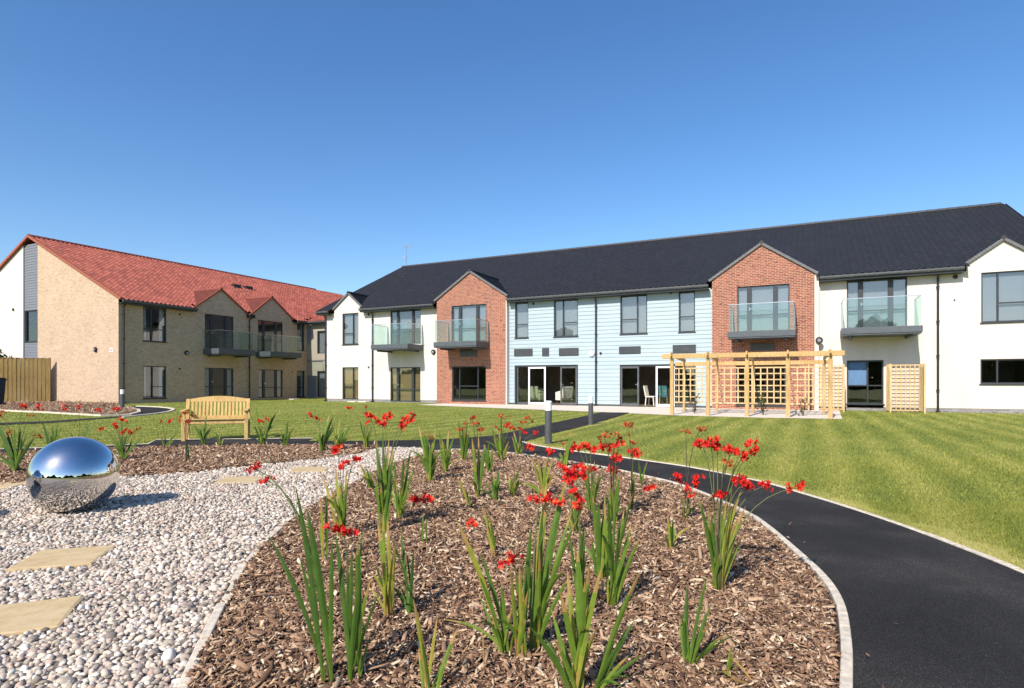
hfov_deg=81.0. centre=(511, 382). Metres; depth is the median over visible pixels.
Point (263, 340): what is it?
french door
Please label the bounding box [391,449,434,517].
flowering plant
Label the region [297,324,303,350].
window
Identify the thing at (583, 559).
flowering plant
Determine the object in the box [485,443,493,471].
sword leaved plant
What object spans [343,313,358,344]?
window
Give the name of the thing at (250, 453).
wood chip mulch
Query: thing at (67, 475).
steel sphere
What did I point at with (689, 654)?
sword leaved plant
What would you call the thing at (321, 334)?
window
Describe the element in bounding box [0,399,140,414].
wood chip mulch
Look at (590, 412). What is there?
bollard light
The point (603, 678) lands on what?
sword leaved plant
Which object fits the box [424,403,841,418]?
terrace
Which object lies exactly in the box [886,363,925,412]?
trellis screen
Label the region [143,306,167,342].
window
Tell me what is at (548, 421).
bollard light
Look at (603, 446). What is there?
flowering plant
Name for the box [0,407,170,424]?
path
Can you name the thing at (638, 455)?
flowering plant
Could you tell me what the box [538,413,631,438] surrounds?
lawn edge
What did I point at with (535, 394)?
armchair
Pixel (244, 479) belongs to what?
stepping stone
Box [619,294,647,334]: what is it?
window
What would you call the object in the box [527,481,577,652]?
flowering plant
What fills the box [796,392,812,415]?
climbing plant
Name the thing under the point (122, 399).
bollard light
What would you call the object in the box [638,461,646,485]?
sword leaved plant
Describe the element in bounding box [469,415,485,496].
flowering plant
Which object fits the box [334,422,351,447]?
sword leaved plant
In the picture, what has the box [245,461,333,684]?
flowering plant
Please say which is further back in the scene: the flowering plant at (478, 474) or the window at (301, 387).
the window at (301, 387)
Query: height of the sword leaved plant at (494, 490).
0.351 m
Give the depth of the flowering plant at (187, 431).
8.85 m
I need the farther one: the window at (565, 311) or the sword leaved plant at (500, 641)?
the window at (565, 311)
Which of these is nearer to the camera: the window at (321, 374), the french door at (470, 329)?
the french door at (470, 329)
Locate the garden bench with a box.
[180,396,249,440]
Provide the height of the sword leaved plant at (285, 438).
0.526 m
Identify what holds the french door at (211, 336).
in the brick building at (95, 324)
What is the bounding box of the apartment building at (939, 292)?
[315,202,1023,413]
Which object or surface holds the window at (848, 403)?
in the apartment building at (939, 292)
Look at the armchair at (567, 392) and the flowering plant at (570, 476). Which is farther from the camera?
the armchair at (567, 392)
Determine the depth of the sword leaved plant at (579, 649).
2.25 m
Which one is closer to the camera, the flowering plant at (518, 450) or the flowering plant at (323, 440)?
the flowering plant at (518, 450)
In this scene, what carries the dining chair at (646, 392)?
in the apartment building at (939, 292)
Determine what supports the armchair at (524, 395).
in the apartment building at (939, 292)
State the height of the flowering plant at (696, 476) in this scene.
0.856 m
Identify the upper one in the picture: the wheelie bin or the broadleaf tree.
the broadleaf tree
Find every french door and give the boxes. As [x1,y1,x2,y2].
[205,314,232,348]
[205,368,232,396]
[258,320,281,351]
[258,369,281,397]
[391,309,420,343]
[391,367,419,401]
[452,304,485,341]
[737,284,789,330]
[847,277,906,327]
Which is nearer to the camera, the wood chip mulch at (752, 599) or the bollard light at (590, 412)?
the wood chip mulch at (752, 599)
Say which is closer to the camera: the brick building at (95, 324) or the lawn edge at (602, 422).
the lawn edge at (602, 422)
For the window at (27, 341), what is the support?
in the brick building at (95, 324)
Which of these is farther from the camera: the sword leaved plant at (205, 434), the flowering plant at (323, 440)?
the sword leaved plant at (205, 434)
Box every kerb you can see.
[0,406,140,415]
[0,438,281,448]
[121,406,174,417]
[177,453,422,687]
[434,449,852,687]
[522,441,1023,573]
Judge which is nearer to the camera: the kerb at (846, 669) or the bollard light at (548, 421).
the kerb at (846, 669)
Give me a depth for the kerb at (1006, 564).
5.08 m
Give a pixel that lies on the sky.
(306, 143)
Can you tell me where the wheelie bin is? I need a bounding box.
[0,378,6,404]
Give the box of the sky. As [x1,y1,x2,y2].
[0,0,1023,295]
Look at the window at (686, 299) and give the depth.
29.05 m
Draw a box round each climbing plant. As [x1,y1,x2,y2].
[684,392,699,412]
[755,389,773,414]
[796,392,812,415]
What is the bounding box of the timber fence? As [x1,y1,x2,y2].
[0,357,50,401]
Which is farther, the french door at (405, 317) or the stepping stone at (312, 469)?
the french door at (405, 317)
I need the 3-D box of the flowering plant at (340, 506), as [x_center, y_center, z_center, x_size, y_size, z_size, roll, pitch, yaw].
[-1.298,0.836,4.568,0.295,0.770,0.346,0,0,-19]
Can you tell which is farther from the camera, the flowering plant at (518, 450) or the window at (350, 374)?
the window at (350, 374)
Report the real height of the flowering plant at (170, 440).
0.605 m
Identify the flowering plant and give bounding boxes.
[0,403,43,470]
[26,402,68,444]
[71,403,101,436]
[98,407,141,458]
[158,418,176,447]
[178,411,193,461]
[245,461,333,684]
[254,404,277,444]
[308,412,334,450]
[321,443,361,537]
[322,521,379,685]
[345,405,372,446]
[360,411,415,530]
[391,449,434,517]
[412,426,443,482]
[456,420,470,459]
[465,504,495,556]
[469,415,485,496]
[485,413,516,460]
[494,525,531,656]
[512,416,537,454]
[520,442,555,496]
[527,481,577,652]
[555,432,572,464]
[556,462,587,533]
[567,482,587,587]
[570,441,604,514]
[597,431,629,521]
[622,421,656,508]
[673,426,706,519]
[692,435,805,589]
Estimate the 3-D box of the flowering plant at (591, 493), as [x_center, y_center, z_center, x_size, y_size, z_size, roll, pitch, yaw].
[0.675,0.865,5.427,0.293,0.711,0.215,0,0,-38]
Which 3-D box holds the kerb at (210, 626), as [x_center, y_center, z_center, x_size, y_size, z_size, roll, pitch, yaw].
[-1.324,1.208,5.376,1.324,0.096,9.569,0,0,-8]
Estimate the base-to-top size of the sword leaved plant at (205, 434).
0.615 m
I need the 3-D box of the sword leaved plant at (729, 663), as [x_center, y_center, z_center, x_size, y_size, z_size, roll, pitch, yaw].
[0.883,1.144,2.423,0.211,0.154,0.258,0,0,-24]
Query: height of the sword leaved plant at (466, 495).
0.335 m
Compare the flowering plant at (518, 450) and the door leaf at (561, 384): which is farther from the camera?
the door leaf at (561, 384)
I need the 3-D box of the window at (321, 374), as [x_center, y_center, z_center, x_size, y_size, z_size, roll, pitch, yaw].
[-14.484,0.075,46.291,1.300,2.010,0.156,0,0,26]
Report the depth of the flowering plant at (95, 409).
9.44 m
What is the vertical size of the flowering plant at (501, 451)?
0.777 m
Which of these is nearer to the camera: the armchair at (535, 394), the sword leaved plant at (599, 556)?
the sword leaved plant at (599, 556)
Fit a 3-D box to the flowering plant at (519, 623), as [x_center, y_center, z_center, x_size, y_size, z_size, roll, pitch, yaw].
[0.017,0.914,2.576,0.138,0.614,0.213,0,0,25]
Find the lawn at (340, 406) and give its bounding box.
[0,398,1023,559]
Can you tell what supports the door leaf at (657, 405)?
in the apartment building at (939, 292)
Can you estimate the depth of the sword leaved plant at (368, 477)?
6.61 m
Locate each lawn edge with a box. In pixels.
[529,442,1023,569]
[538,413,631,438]
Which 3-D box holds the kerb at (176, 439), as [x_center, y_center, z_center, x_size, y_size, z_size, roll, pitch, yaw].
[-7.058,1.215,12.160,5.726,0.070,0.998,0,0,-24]
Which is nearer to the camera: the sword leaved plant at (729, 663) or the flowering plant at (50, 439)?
the sword leaved plant at (729, 663)
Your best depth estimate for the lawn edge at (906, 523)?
5.32 m
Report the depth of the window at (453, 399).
34.25 m
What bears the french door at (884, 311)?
in the apartment building at (939, 292)
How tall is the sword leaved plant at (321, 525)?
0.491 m
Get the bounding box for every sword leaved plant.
[193,415,211,445]
[216,432,223,445]
[280,422,295,445]
[319,495,327,561]
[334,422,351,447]
[360,464,373,489]
[368,513,395,618]
[380,528,413,614]
[413,599,457,687]
[422,516,426,541]
[439,431,453,470]
[440,521,517,657]
[457,477,470,505]
[479,469,499,501]
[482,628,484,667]
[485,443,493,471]
[509,471,519,496]
[530,547,601,687]
[585,493,615,578]
[594,570,651,687]
[602,478,639,608]
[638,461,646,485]
[665,515,690,548]
[679,575,734,663]
[691,640,740,679]
[724,657,792,687]
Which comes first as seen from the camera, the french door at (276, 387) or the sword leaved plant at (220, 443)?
the sword leaved plant at (220, 443)
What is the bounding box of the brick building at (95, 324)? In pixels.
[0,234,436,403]
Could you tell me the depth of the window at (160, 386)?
36.30 m
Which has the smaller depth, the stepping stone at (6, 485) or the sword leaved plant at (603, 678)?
the sword leaved plant at (603, 678)
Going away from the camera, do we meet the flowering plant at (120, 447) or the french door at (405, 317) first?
the flowering plant at (120, 447)
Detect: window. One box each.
[24,310,37,342]
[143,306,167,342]
[143,366,167,398]
[296,371,303,397]
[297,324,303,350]
[318,331,324,353]
[318,371,324,396]
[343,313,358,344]
[343,367,357,398]
[451,366,485,400]
[514,302,528,338]
[553,299,578,337]
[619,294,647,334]
[678,291,695,332]
[735,365,785,406]
[846,360,884,404]
[979,359,1023,384]
[980,270,1023,323]
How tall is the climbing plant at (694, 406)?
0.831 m
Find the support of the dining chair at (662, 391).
in the apartment building at (939, 292)
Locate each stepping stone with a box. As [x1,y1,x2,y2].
[0,481,25,488]
[0,595,83,637]
[5,545,114,572]
[214,476,264,483]
[289,466,327,471]
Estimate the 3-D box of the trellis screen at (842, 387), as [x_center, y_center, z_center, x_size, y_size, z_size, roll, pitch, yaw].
[13.378,0.230,25.585,1.357,1.980,1.290,0,0,26]
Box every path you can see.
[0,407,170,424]
[0,412,1023,687]
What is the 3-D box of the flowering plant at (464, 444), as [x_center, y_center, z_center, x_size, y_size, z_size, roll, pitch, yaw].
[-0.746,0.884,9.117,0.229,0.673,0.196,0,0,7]
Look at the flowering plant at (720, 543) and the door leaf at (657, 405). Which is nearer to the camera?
the flowering plant at (720, 543)
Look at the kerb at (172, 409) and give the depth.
23.63 m
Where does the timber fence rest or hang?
on the lawn at (340, 406)
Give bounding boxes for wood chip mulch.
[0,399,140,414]
[0,441,379,483]
[185,448,897,687]
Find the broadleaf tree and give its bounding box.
[0,349,20,377]
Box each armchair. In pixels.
[519,386,527,401]
[530,386,543,401]
[555,386,573,403]
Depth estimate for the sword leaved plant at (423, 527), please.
4.42 m
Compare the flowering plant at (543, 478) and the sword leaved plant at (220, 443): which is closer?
the flowering plant at (543, 478)
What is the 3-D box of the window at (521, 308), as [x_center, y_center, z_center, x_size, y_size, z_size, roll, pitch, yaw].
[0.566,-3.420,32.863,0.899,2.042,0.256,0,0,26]
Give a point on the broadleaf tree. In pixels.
(5, 355)
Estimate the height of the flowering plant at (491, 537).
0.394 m
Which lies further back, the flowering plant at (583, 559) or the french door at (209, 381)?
the french door at (209, 381)
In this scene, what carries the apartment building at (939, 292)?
on the lawn at (340, 406)
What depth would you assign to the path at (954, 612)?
3.57 m
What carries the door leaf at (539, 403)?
in the apartment building at (939, 292)
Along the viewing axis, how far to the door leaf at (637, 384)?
29.84 m
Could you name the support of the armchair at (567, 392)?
in the apartment building at (939, 292)
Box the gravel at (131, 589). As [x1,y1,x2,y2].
[0,447,422,687]
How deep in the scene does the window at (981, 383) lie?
23.62 m
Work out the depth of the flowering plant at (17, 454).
7.91 m
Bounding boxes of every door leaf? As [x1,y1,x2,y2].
[528,367,545,404]
[560,366,576,404]
[621,367,638,405]
[656,366,674,406]
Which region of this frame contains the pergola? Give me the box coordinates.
[662,349,844,417]
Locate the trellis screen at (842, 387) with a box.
[808,364,844,411]
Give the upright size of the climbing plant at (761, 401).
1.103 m
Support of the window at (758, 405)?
in the apartment building at (939, 292)
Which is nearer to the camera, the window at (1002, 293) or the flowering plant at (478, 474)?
the flowering plant at (478, 474)
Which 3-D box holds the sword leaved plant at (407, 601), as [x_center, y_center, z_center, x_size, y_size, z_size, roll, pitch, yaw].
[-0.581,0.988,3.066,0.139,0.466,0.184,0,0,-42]
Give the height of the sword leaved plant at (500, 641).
0.646 m
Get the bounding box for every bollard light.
[120,390,124,408]
[544,401,551,443]
[588,396,593,424]
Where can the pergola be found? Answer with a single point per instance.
(829, 354)
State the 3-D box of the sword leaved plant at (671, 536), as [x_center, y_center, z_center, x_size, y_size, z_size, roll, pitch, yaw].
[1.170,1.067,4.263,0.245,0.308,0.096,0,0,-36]
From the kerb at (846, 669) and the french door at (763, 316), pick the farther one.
the french door at (763, 316)
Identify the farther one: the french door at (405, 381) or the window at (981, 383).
the french door at (405, 381)
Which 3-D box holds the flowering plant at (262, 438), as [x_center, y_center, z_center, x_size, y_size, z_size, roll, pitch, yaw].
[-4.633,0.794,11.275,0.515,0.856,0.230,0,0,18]
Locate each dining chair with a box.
[643,386,655,405]
[658,386,669,403]
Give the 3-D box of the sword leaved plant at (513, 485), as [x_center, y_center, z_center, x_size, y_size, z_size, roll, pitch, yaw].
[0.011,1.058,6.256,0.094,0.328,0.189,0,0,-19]
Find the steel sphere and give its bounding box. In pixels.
[25,437,119,513]
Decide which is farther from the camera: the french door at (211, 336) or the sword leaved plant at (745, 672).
the french door at (211, 336)
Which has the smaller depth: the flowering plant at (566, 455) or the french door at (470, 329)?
the flowering plant at (566, 455)
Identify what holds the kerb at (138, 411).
on the lawn at (340, 406)
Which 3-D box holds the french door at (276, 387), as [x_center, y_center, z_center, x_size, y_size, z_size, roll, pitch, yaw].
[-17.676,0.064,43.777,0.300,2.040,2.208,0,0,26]
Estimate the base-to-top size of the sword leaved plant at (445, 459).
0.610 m

